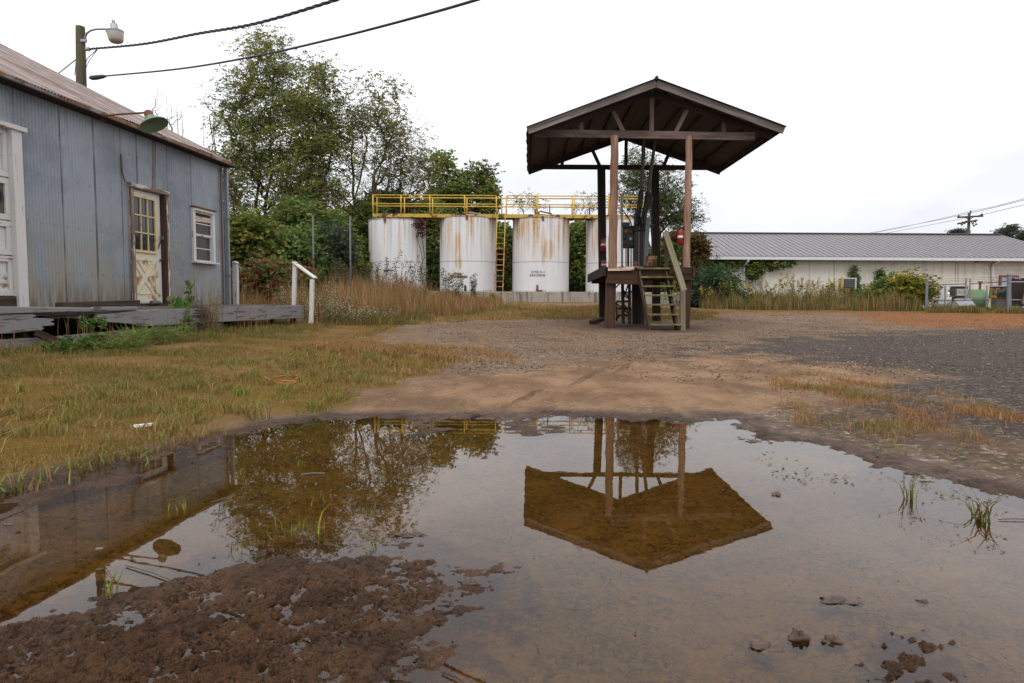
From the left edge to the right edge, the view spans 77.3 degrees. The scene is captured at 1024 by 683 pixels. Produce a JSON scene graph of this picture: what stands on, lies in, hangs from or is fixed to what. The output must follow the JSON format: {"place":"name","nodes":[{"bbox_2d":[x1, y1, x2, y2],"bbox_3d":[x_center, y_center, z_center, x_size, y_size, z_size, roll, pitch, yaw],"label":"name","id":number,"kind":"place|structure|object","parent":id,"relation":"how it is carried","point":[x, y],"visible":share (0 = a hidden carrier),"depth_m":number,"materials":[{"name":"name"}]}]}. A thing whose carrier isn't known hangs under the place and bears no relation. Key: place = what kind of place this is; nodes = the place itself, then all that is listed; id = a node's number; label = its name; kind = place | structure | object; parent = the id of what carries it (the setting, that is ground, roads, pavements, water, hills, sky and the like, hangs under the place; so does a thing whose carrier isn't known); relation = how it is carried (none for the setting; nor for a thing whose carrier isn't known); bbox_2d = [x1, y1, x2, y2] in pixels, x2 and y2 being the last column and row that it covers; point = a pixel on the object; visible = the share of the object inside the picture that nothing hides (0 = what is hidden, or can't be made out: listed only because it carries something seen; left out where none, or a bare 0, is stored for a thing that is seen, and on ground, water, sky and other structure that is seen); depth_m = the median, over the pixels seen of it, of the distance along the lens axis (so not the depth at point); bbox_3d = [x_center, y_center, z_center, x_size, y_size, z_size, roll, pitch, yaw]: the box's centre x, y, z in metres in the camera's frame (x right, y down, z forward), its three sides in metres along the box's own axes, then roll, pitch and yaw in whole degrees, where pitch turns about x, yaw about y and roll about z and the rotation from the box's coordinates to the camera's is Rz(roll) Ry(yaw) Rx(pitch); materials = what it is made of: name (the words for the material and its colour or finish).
{"place":"outdoors","nodes":[
{"label":"outdoors","id":0,"kind":"place"},
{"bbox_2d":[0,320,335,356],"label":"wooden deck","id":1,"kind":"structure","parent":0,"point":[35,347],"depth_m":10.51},
{"bbox_2d":[0,302,454,473],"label":"lawn grass","id":2,"kind":"structure","parent":0,"point":[6,365],"depth_m":5.83,"materials":[{"name":"plant"}]},
{"bbox_2d":[239,267,503,320],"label":"tall grass","id":3,"kind":"structure","parent":0,"point":[444,303],"depth_m":21.81,"materials":[{"name":"plant"}]},
{"bbox_2d":[279,302,719,324],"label":"golden grass","id":4,"kind":"structure","parent":0,"point":[501,310],"depth_m":23.03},
{"bbox_2d":[0,302,1023,682],"bbox_3d":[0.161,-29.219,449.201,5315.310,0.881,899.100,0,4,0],"label":"ground","id":5,"kind":"structure","parent":0,"point":[560,460],"depth_m":2.42,"materials":[{"name":"soil"}]},
{"bbox_2d":[0,466,54,493],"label":"grass tuft","id":6,"kind":"object","parent":5,"relation":"on","point":[18,485],"visible":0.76,"depth_m":2.65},
{"bbox_2d":[0,458,78,489],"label":"grass tuft","id":7,"kind":"object","parent":5,"relation":"on","point":[40,476],"visible":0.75,"depth_m":2.74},
{"bbox_2d":[39,339,83,353],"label":"leafy weed","id":8,"kind":"object","parent":5,"relation":"on","point":[64,349],"visible":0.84,"depth_m":7.63,"materials":[{"name":"green plant"}]},
{"bbox_2d":[59,334,93,351],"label":"leafy weed","id":9,"kind":"object","parent":5,"relation":"on","point":[84,341],"visible":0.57,"depth_m":7.92,"materials":[{"name":"green plant"}]},
{"bbox_2d":[58,19,123,86],"bbox_3d":[-14.115,-5.182,20.744,5.657,9.057,0.865,3,5,35],"label":"utility pole","id":10,"kind":"object","parent":5,"relation":"on","point":[115,33],"visible":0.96,"depth_m":19.34,"materials":[{"name":"brown wood"}]},
{"bbox_2d":[89,0,338,49],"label":"power cable","id":11,"kind":"object","parent":10,"relation":"attached to","point":[314,6],"visible":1,"depth_m":14.44,"materials":[{"name":"rubber"}]},
{"bbox_2d":[89,0,479,79],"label":"power cable","id":12,"kind":"object","parent":10,"relation":"attached to","point":[95,77],"visible":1,"depth_m":12.72,"materials":[{"name":"rubber"}]},
{"bbox_2d":[77,315,107,329],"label":"leafy weed","id":13,"kind":"object","parent":5,"relation":"on","point":[101,322],"visible":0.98,"depth_m":8.76,"materials":[{"name":"green plant"}]},
{"bbox_2d":[100,570,122,597],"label":"grass tuft","id":14,"kind":"object","parent":5,"relation":"on","point":[110,589],"visible":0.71,"depth_m":1.71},
{"bbox_2d":[0,43,236,306],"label":"metal building","id":15,"kind":"structure","parent":5,"relation":"on","point":[93,207],"depth_m":11.91,"materials":[{"name":"grey metal"}]},
{"bbox_2d":[0,127,13,295],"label":"bay door","id":16,"kind":"structure","parent":15,"relation":"in","point":[6,259],"depth_m":9.89,"materials":[{"name":"white paint"}]},
{"bbox_2d":[100,110,168,132],"bbox_3d":[-6.856,-3.968,11.495,1.296,0.389,0.500,0,4,0],"label":"barn lamp","id":17,"kind":"object","parent":15,"relation":"attached to","point":[151,122],"visible":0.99,"depth_m":11.57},
{"bbox_2d":[134,189,164,302],"bbox_3d":[-7.493,-1.922,13.163,0.164,2.269,0.971,1,4,11],"label":"door","id":18,"kind":"structure","parent":15,"relation":"in","point":[148,239],"depth_m":13.16,"materials":[{"name":"white wood"}]},
{"bbox_2d":[191,205,219,264],"bbox_3d":[-7.235,-2.481,15.075,0.185,1.301,0.953,1,4,6],"label":"window","id":19,"kind":"structure","parent":15,"relation":"in","point":[202,219],"depth_m":15.09,"materials":[{"name":"white wood"}]},
{"bbox_2d":[87,325,154,351],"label":"grass clump","id":20,"kind":"object","parent":5,"relation":"on","point":[128,343],"visible":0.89,"depth_m":8.23,"materials":[{"name":"green plant"}]},
{"bbox_2d":[85,321,162,347],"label":"grass clump","id":21,"kind":"object","parent":5,"relation":"on","point":[134,328],"visible":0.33,"depth_m":8.72,"materials":[{"name":"green plant"}]},
{"bbox_2d":[116,321,179,344],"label":"grass clump","id":22,"kind":"object","parent":5,"relation":"on","point":[157,336],"visible":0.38,"depth_m":9.35,"materials":[{"name":"green plant"}]},
{"bbox_2d":[0,304,304,349],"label":"wooden deck","id":23,"kind":"structure","parent":5,"relation":"on","point":[32,321],"depth_m":10.07,"materials":[{"name":"paint"}]},
{"bbox_2d":[55,300,139,307],"bbox_3d":[-7.190,-0.644,11.204,0.150,0.164,1.962,1,4,3],"label":"loose timber","id":24,"kind":"object","parent":23,"relation":"on","point":[116,303],"visible":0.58,"depth_m":11.08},
{"bbox_2d":[291,262,316,323],"bbox_3d":[-5.339,-1.253,16.380,0.761,1.584,0.181,2,4,23],"label":"stair rail","id":25,"kind":"object","parent":23,"relation":"attached to","point":[295,265],"visible":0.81,"depth_m":16.31,"materials":[{"name":"white wood"}]},
{"bbox_2d":[0,291,336,355],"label":"dry stalk","id":26,"kind":"object","parent":5,"relation":"on","point":[195,320],"visible":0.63,"depth_m":11.94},
{"bbox_2d":[150,319,193,341],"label":"grass clump","id":27,"kind":"object","parent":5,"relation":"on","point":[175,333],"visible":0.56,"depth_m":9.74,"materials":[{"name":"green plant"}]},
{"bbox_2d":[166,280,197,331],"bbox_3d":[-5.942,-0.610,11.588,0.473,1.001,0.573,0,4,0],"label":"vine sapling","id":28,"kind":"object","parent":5,"relation":"on","point":[181,303],"visible":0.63,"depth_m":11.53,"materials":[{"name":"green plant"}]},
{"bbox_2d":[189,295,216,332],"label":"grass clump","id":29,"kind":"object","parent":5,"relation":"on","point":[203,318],"visible":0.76,"depth_m":11.93,"materials":[{"name":"green plant"}]},
{"bbox_2d":[198,93,226,153],"bbox_3d":[-12.484,-5.872,26.626,1.213,8.640,0.944,-3,5,-43],"label":"bare sapling","id":30,"kind":"object","parent":5,"relation":"on","point":[210,126],"visible":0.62,"depth_m":26.47,"materials":[{"name":"brown plant"}]},
{"bbox_2d":[197,292,232,332],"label":"grass clump","id":31,"kind":"object","parent":5,"relation":"on","point":[215,318],"visible":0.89,"depth_m":11.96,"materials":[{"name":"green plant"}]},
{"bbox_2d":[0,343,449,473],"bbox_3d":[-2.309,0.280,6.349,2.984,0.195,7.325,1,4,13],"label":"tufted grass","id":32,"kind":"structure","parent":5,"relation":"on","point":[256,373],"depth_m":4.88,"materials":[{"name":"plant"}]},
{"bbox_2d":[232,261,241,303],"bbox_3d":[-7.271,-1.370,16.949,0.251,1.507,0.171,0,4,0],"label":"railing post","id":33,"kind":"object","parent":5,"relation":"on","point":[235,271],"visible":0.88,"depth_m":16.89,"materials":[{"name":"white wood"}]},
{"bbox_2d":[1,558,482,682],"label":"mud crumb","id":34,"kind":"object","parent":5,"relation":"on","point":[279,650],"visible":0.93,"depth_m":1.56,"materials":[{"name":"soil"}]},
{"bbox_2d":[222,167,262,216],"bbox_3d":[-13.865,-5.407,31.655,3.538,6.814,3.731,0,4,0],"label":"slender tree","id":35,"kind":"object","parent":5,"relation":"on","point":[235,193],"visible":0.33,"depth_m":31.57,"materials":[{"name":"green plant"}]},
{"bbox_2d":[190,24,333,217],"bbox_3d":[-12.953,-9.258,33.601,8.079,14.300,6.859,0,4,0],"label":"locust tree","id":36,"kind":"object","parent":5,"relation":"on","point":[245,128],"visible":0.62,"depth_m":32.42,"materials":[{"name":"green plant"}]},
{"bbox_2d":[224,205,302,272],"bbox_3d":[-10.155,-3.270,24.813,3.590,4.030,3.573,0,4,0],"label":"bush","id":37,"kind":"object","parent":5,"relation":"on","point":[251,232],"visible":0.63,"depth_m":23.91,"materials":[{"name":"green plant"}]},
{"bbox_2d":[225,247,322,304],"bbox_3d":[-8.604,-2.039,22.413,3.988,2.407,3.352,0,4,0],"label":"bush","id":38,"kind":"object","parent":5,"relation":"on","point":[258,272],"visible":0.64,"depth_m":21.56,"materials":[{"name":"green plant"}]},
{"bbox_2d":[278,221,340,285],"bbox_3d":[-9.319,-3.281,26.809,4.159,3.539,4.251,0,4,0],"label":"bush","id":39,"kind":"object","parent":5,"relation":"on","point":[304,243],"visible":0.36,"depth_m":25.99,"materials":[{"name":"green plant"}]},
{"bbox_2d":[254,46,377,219],"bbox_3d":[-10.072,-8.292,32.455,6.484,12.523,5.721,0,4,0],"label":"locust tree","id":40,"kind":"object","parent":5,"relation":"on","point":[308,154],"visible":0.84,"depth_m":31.61,"materials":[{"name":"green plant"}]},
{"bbox_2d":[260,191,371,283],"bbox_3d":[-9.308,-4.486,30.902,5.553,5.469,4.622,0,4,0],"label":"bush","id":41,"kind":"object","parent":5,"relation":"on","point":[292,211],"visible":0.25,"depth_m":29.78,"materials":[{"name":"green plant"}]},
{"bbox_2d":[302,294,340,322],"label":"aster clump","id":42,"kind":"object","parent":5,"relation":"on","point":[325,315],"visible":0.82,"depth_m":16.91,"materials":[{"name":"green plant"}]},
{"bbox_2d":[302,281,347,320],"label":"aster clump","id":43,"kind":"object","parent":5,"relation":"on","point":[316,297],"visible":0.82,"depth_m":17.13,"materials":[{"name":"green plant"}]},
{"bbox_2d":[311,219,362,294],"bbox_3d":[-8.128,-3.471,27.791,3.066,3.674,4.026,0,4,0],"label":"bush","id":44,"kind":"object","parent":5,"relation":"on","point":[340,247],"visible":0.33,"depth_m":27.25,"materials":[{"name":"green plant"}]},
{"bbox_2d":[320,296,365,325],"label":"aster clump","id":45,"kind":"object","parent":5,"relation":"on","point":[350,308],"visible":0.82,"depth_m":17.34,"materials":[{"name":"green plant"}]},
{"bbox_2d":[257,303,434,325],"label":"green grass","id":46,"kind":"structure","parent":5,"relation":"on","point":[403,318],"depth_m":18.21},
{"bbox_2d":[342,195,392,261],"bbox_3d":[-8.040,-4.985,34.350,3.523,5.694,4.652,0,4,0],"label":"bush","id":47,"kind":"object","parent":5,"relation":"on","point":[361,226],"visible":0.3,"depth_m":32.91,"materials":[{"name":"green plant"}]},
{"bbox_2d":[316,65,436,204],"bbox_3d":[-7.176,-8.194,34.153,6.444,12.151,5.392,0,4,0],"label":"locust tree","id":48,"kind":"object","parent":5,"relation":"on","point":[390,125],"visible":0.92,"depth_m":33.58,"materials":[{"name":"green plant"}]},
{"bbox_2d":[291,337,463,361],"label":"fringe grass","id":49,"kind":"structure","parent":5,"relation":"on","point":[353,345],"depth_m":8.92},
{"bbox_2d":[361,189,417,213],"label":"bush","id":50,"kind":"object","parent":5,"relation":"on","point":[390,201],"visible":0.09,"depth_m":45.58,"materials":[{"name":"green plant"}]},
{"bbox_2d":[354,118,452,213],"bbox_3d":[-5.879,-7.257,35.674,5.303,10.076,4.940,0,4,0],"label":"locust tree","id":51,"kind":"object","parent":5,"relation":"on","point":[428,177],"visible":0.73,"depth_m":35.22,"materials":[{"name":"green plant"}]},
{"bbox_2d":[391,532,428,539],"bbox_3d":[-0.348,0.660,2.173,0.136,0.024,0.070,0,4,0],"label":"mud clod","id":52,"kind":"object","parent":5,"relation":"on","point":[412,535],"visible":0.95,"depth_m":2.17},
{"bbox_2d":[310,337,519,375],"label":"fringe grass","id":53,"kind":"structure","parent":5,"relation":"on","point":[493,355],"depth_m":7.75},
{"bbox_2d":[417,264,435,295],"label":"seed weed","id":54,"kind":"object","parent":5,"relation":"on","point":[420,276],"visible":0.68,"depth_m":26.84,"materials":[{"name":"green plant"}]},
{"bbox_2d":[402,194,459,290],"bbox_3d":[-4.468,-5.113,35.811,3.672,5.894,3.860,3,4,30],"label":"bush","id":55,"kind":"object","parent":5,"relation":"on","point":[433,244],"visible":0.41,"depth_m":34.60,"materials":[{"name":"green plant"}]},
{"bbox_2d":[417,148,474,213],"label":"maple tree","id":56,"kind":"object","parent":5,"relation":"on","point":[453,186],"visible":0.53,"depth_m":40.57,"materials":[{"name":"green plant"}]},
{"bbox_2d":[439,268,453,294],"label":"seed weed","id":57,"kind":"object","parent":5,"relation":"on","point":[447,280],"visible":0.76,"depth_m":28.41,"materials":[{"name":"green plant"}]},
{"bbox_2d":[450,269,464,296],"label":"seed weed","id":58,"kind":"object","parent":5,"relation":"on","point":[459,285],"visible":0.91,"depth_m":28.68,"materials":[{"name":"green plant"}]},
{"bbox_2d":[455,159,505,213],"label":"poplar tree","id":59,"kind":"object","parent":5,"relation":"on","point":[486,180],"visible":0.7,"depth_m":41.85,"materials":[{"name":"green plant"}]},
{"bbox_2d":[496,221,512,291],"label":"bush","id":60,"kind":"object","parent":5,"relation":"on","point":[508,267],"visible":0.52,"depth_m":34.69,"materials":[{"name":"green plant"}]},
{"bbox_2d":[507,188,549,213],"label":"sapling","id":61,"kind":"object","parent":5,"relation":"on","point":[531,202],"visible":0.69,"depth_m":37.41,"materials":[{"name":"green plant"}]},
{"bbox_2d":[432,291,679,306],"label":"concrete wall","id":62,"kind":"structure","parent":5,"relation":"on","point":[554,296],"depth_m":30.23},
{"bbox_2d":[368,217,425,288],"bbox_3d":[-5.685,-4.361,31.776,2.840,3.752,2.855,0,4,0],"label":"storage tank","id":63,"kind":"object","parent":62,"relation":"on","point":[390,238],"visible":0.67,"depth_m":30.53,"materials":[{"name":"metal"}]},
{"bbox_2d":[409,217,428,282],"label":"ivy","id":64,"kind":"object","parent":63,"relation":"attached to","point":[422,227],"visible":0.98,"depth_m":30.66,"materials":[{"name":"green plant"}]},
{"bbox_2d":[439,213,495,290],"bbox_3d":[-2.175,-4.404,31.740,2.840,3.881,2.920,0,4,0],"label":"storage tank","id":65,"kind":"object","parent":62,"relation":"on","point":[467,245],"visible":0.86,"depth_m":30.56,"materials":[{"name":"metal"}]},
{"bbox_2d":[372,194,644,291],"bbox_3d":[-0.103,-4.698,30.993,13.225,4.664,1.300,0,4,0],"label":"catwalk","id":66,"kind":"object","parent":62,"relation":"on","point":[501,216],"visible":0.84,"depth_m":30.68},
{"bbox_2d":[512,216,569,291],"bbox_3d":[1.430,-4.370,31.726,2.840,3.853,2.950,0,4,0],"label":"storage tank","id":67,"kind":"object","parent":62,"relation":"on","point":[540,253],"visible":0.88,"depth_m":30.57,"materials":[{"name":"metal"}]},
{"bbox_2d":[586,218,633,291],"bbox_3d":[5.083,-4.332,31.782,2.840,3.810,2.840,0,4,0],"label":"storage tank","id":68,"kind":"object","parent":62,"relation":"on","point":[592,245],"visible":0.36,"depth_m":30.85,"materials":[{"name":"metal"}]},
{"bbox_2d":[569,220,587,291],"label":"bush","id":69,"kind":"object","parent":5,"relation":"on","point":[577,255],"visible":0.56,"depth_m":34.65,"materials":[{"name":"green plant"}]},
{"bbox_2d":[564,191,607,214],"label":"sapling","id":70,"kind":"object","parent":5,"relation":"on","point":[583,192],"visible":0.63,"depth_m":37.55,"materials":[{"name":"green plant"}]},
{"bbox_2d":[526,76,786,329],"bbox_3d":[3.748,-3.610,19.073,6.782,6.669,6.261,0,4,0],"label":"loading rack","id":71,"kind":"object","parent":5,"relation":"on","point":[692,130],"visible":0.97,"depth_m":17.00,"materials":[{"name":"brown wood"}]},
{"bbox_2d":[616,139,656,323],"bbox_3d":[3.659,-3.252,18.985,1.128,5.480,0.502,0,4,0],"label":"fuel pipework","id":72,"kind":"object","parent":71,"relation":"on","point":[635,237],"visible":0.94,"depth_m":18.95,"materials":[{"name":"black metal"}]},
{"bbox_2d":[646,256,656,266],"bbox_3d":[4.033,-2.314,18.486,0.320,0.300,0.320,0,4,0],"label":"rusty drum","id":73,"kind":"object","parent":71,"relation":"on","point":[651,261],"visible":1,"depth_m":18.36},
{"bbox_2d":[606,143,710,246],"bbox_3d":[8.524,-6.971,38.567,6.786,9.912,5.334,0,4,0],"label":"locust tree","id":74,"kind":"object","parent":5,"relation":"on","point":[668,202],"visible":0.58,"depth_m":37.92,"materials":[{"name":"green plant"}]},
{"bbox_2d":[645,240,682,292],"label":"bush","id":75,"kind":"object","parent":5,"relation":"on","point":[678,250],"visible":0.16,"depth_m":32.44,"materials":[{"name":"green plant"}]},
{"bbox_2d":[660,227,692,242],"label":"bush","id":76,"kind":"object","parent":5,"relation":"on","point":[673,235],"visible":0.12,"depth_m":33.16,"materials":[{"name":"green plant"}]},
{"bbox_2d":[677,276,715,307],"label":"bush","id":77,"kind":"object","parent":5,"relation":"on","point":[695,297],"visible":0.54,"depth_m":29.00,"materials":[{"name":"green plant"}]},
{"bbox_2d":[692,255,752,299],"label":"bush","id":78,"kind":"object","parent":5,"relation":"on","point":[716,275],"visible":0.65,"depth_m":28.98,"materials":[{"name":"green plant"}]},
{"bbox_2d":[746,640,784,656],"bbox_3d":[0.585,0.711,1.481,0.089,0.020,0.065,0,4,0],"label":"mud clod","id":79,"kind":"object","parent":5,"relation":"on","point":[763,647],"visible":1,"depth_m":1.47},
{"bbox_2d":[787,627,811,651],"bbox_3d":[0.681,0.708,1.522,0.057,0.057,0.042,0,4,0],"label":"mud clod","id":80,"kind":"object","parent":5,"relation":"on","point":[798,640],"visible":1,"depth_m":1.51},
{"bbox_2d":[695,285,924,310],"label":"tall grass","id":81,"kind":"structure","parent":5,"relation":"on","point":[817,302],"depth_m":27.55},
{"bbox_2d":[819,634,843,649],"bbox_3d":[0.751,0.711,1.512,0.054,0.038,0.040,0,4,0],"label":"mud clod","id":82,"kind":"object","parent":5,"relation":"on","point":[828,642],"visible":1,"depth_m":1.50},
{"bbox_2d":[815,595,864,607],"bbox_3d":[0.875,0.697,1.718,0.130,0.023,0.062,0,4,0],"label":"mud clod","id":83,"kind":"object","parent":5,"relation":"on","point":[830,600],"visible":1,"depth_m":1.70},
{"bbox_2d":[693,232,1023,306],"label":"warehouse","id":84,"kind":"structure","parent":5,"relation":"on","point":[946,257],"depth_m":31.88,"materials":[{"name":"paint"}]},
{"bbox_2d":[701,259,797,271],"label":"ivy","id":85,"kind":"object","parent":84,"relation":"attached to","point":[772,264],"visible":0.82,"depth_m":31.51,"materials":[{"name":"green plant"}]},
{"bbox_2d":[743,256,767,288],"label":"ivy","id":86,"kind":"object","parent":84,"relation":"attached to","point":[756,269],"visible":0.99,"depth_m":31.48,"materials":[{"name":"green plant"}]},
{"bbox_2d":[847,265,864,298],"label":"vine","id":87,"kind":"object","parent":84,"relation":"attached to","point":[853,273],"visible":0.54,"depth_m":31.60,"materials":[{"name":"green plant"}]},
{"bbox_2d":[859,271,917,304],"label":"bush","id":88,"kind":"object","parent":5,"relation":"on","point":[879,284],"visible":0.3,"depth_m":28.86,"materials":[{"name":"green plant"}]},
{"bbox_2d":[762,369,1023,463],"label":"sparse grass","id":89,"kind":"structure","parent":5,"relation":"on","point":[794,386],"depth_m":4.36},
{"bbox_2d":[882,267,953,307],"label":"bush","id":90,"kind":"object","parent":5,"relation":"on","point":[911,282],"visible":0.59,"depth_m":27.87,"materials":[{"name":"green plant"}]},
{"bbox_2d":[931,283,951,306],"bbox_3d":[19.678,-1.855,29.086,3.401,1.519,1.015,-3,5,-39],"label":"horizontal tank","id":91,"kind":"object","parent":5,"relation":"on","point":[939,303],"visible":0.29,"depth_m":27.81,"materials":[{"name":"metal"}]},
{"bbox_2d":[949,286,969,303],"bbox_3d":[19.479,-1.587,27.919,0.572,1.670,0.500,0,4,0],"label":"pump head","id":92,"kind":"object","parent":5,"relation":"on","point":[957,292],"visible":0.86,"depth_m":27.72},
{"bbox_2d":[935,281,988,307],"bbox_3d":[20.791,-1.963,29.728,2.200,1.635,1.140,3,5,37],"label":"horizontal tank","id":93,"kind":"object","parent":5,"relation":"on","point":[978,294],"visible":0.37,"depth_m":28.94,"materials":[{"name":"metal"}]},
{"bbox_2d":[957,210,982,232],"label":"utility pole","id":94,"kind":"object","parent":5,"relation":"on","point":[968,218],"visible":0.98,"depth_m":61.16,"materials":[{"name":"brown wood"}]},
{"bbox_2d":[924,303,1023,313],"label":"rough grass","id":95,"kind":"structure","parent":5,"relation":"on","point":[1016,309],"depth_m":26.19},
{"bbox_2d":[924,272,1023,312],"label":"wire fence","id":96,"kind":"object","parent":5,"relation":"on","point":[1009,281],"visible":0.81,"depth_m":27.06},
{"bbox_2d":[989,286,1006,308],"bbox_3d":[21.267,-1.546,27.921,0.686,1.750,0.500,0,4,0],"label":"pump head","id":97,"kind":"object","parent":5,"relation":"on","point":[997,294],"visible":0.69,"depth_m":27.79},
{"bbox_2d":[989,223,1023,240],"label":"pine tree","id":98,"kind":"object","parent":5,"relation":"on","point":[1011,230],"visible":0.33,"depth_m":83.56,"materials":[{"name":"green plant"}]},
{"bbox_2d":[1011,278,1023,305],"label":"board screen","id":99,"kind":"object","parent":5,"relation":"on","point":[1017,290],"visible":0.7,"depth_m":27.60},
{"bbox_3d":[8.822,-3.453,31.733,1.183,3.465,2.110,0,4,0],"label":"porch stub","id":100,"kind":"object","parent":5,"relation":"on","visible":0},
{"bbox_2d":[679,230,716,283],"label":"ivy","id":101,"kind":"object","parent":100,"relation":"attached to","point":[700,249],"visible":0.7,"depth_m":30.19,"materials":[{"name":"green plant"}]},
{"bbox_2d":[0,0,1023,244],"label":"sky","id":102,"kind":"structure","parent":0,"point":[895,113],"materials":[{"name":"white"}]},
{"bbox_2d":[383,302,1023,400],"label":"loose gravel","id":103,"kind":"structure","parent":0,"point":[823,353],"depth_m":10.40,"materials":[{"name":"gravel"}]},
{"label":"puddle water","id":104,"kind":"structure","parent":0,"visible":0},
{"bbox_2d":[257,508,325,540],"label":"grass tuft","id":105,"kind":"object","parent":104,"relation":"in","point":[303,528],"visible":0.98,"depth_m":2.18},
{"bbox_2d":[0,429,1005,673],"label":"floating debris","id":106,"kind":"object","parent":104,"relation":"on","point":[96,548],"visible":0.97,"depth_m":2.50,"materials":[{"name":"plant"}]},
{"bbox_2d":[880,467,923,503],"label":"grass tuft","id":107,"kind":"object","parent":104,"relation":"in","point":[911,493],"visible":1,"depth_m":2.60,"materials":[{"name":"green plant"}]},
{"bbox_2d":[925,480,1008,525],"bbox_3d":[1.685,0.597,2.393,0.282,0.141,0.194,4,5,44],"label":"grass tuft","id":108,"kind":"object","parent":104,"relation":"in","point":[981,518],"visible":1,"depth_m":2.35,"materials":[{"name":"green plant"}]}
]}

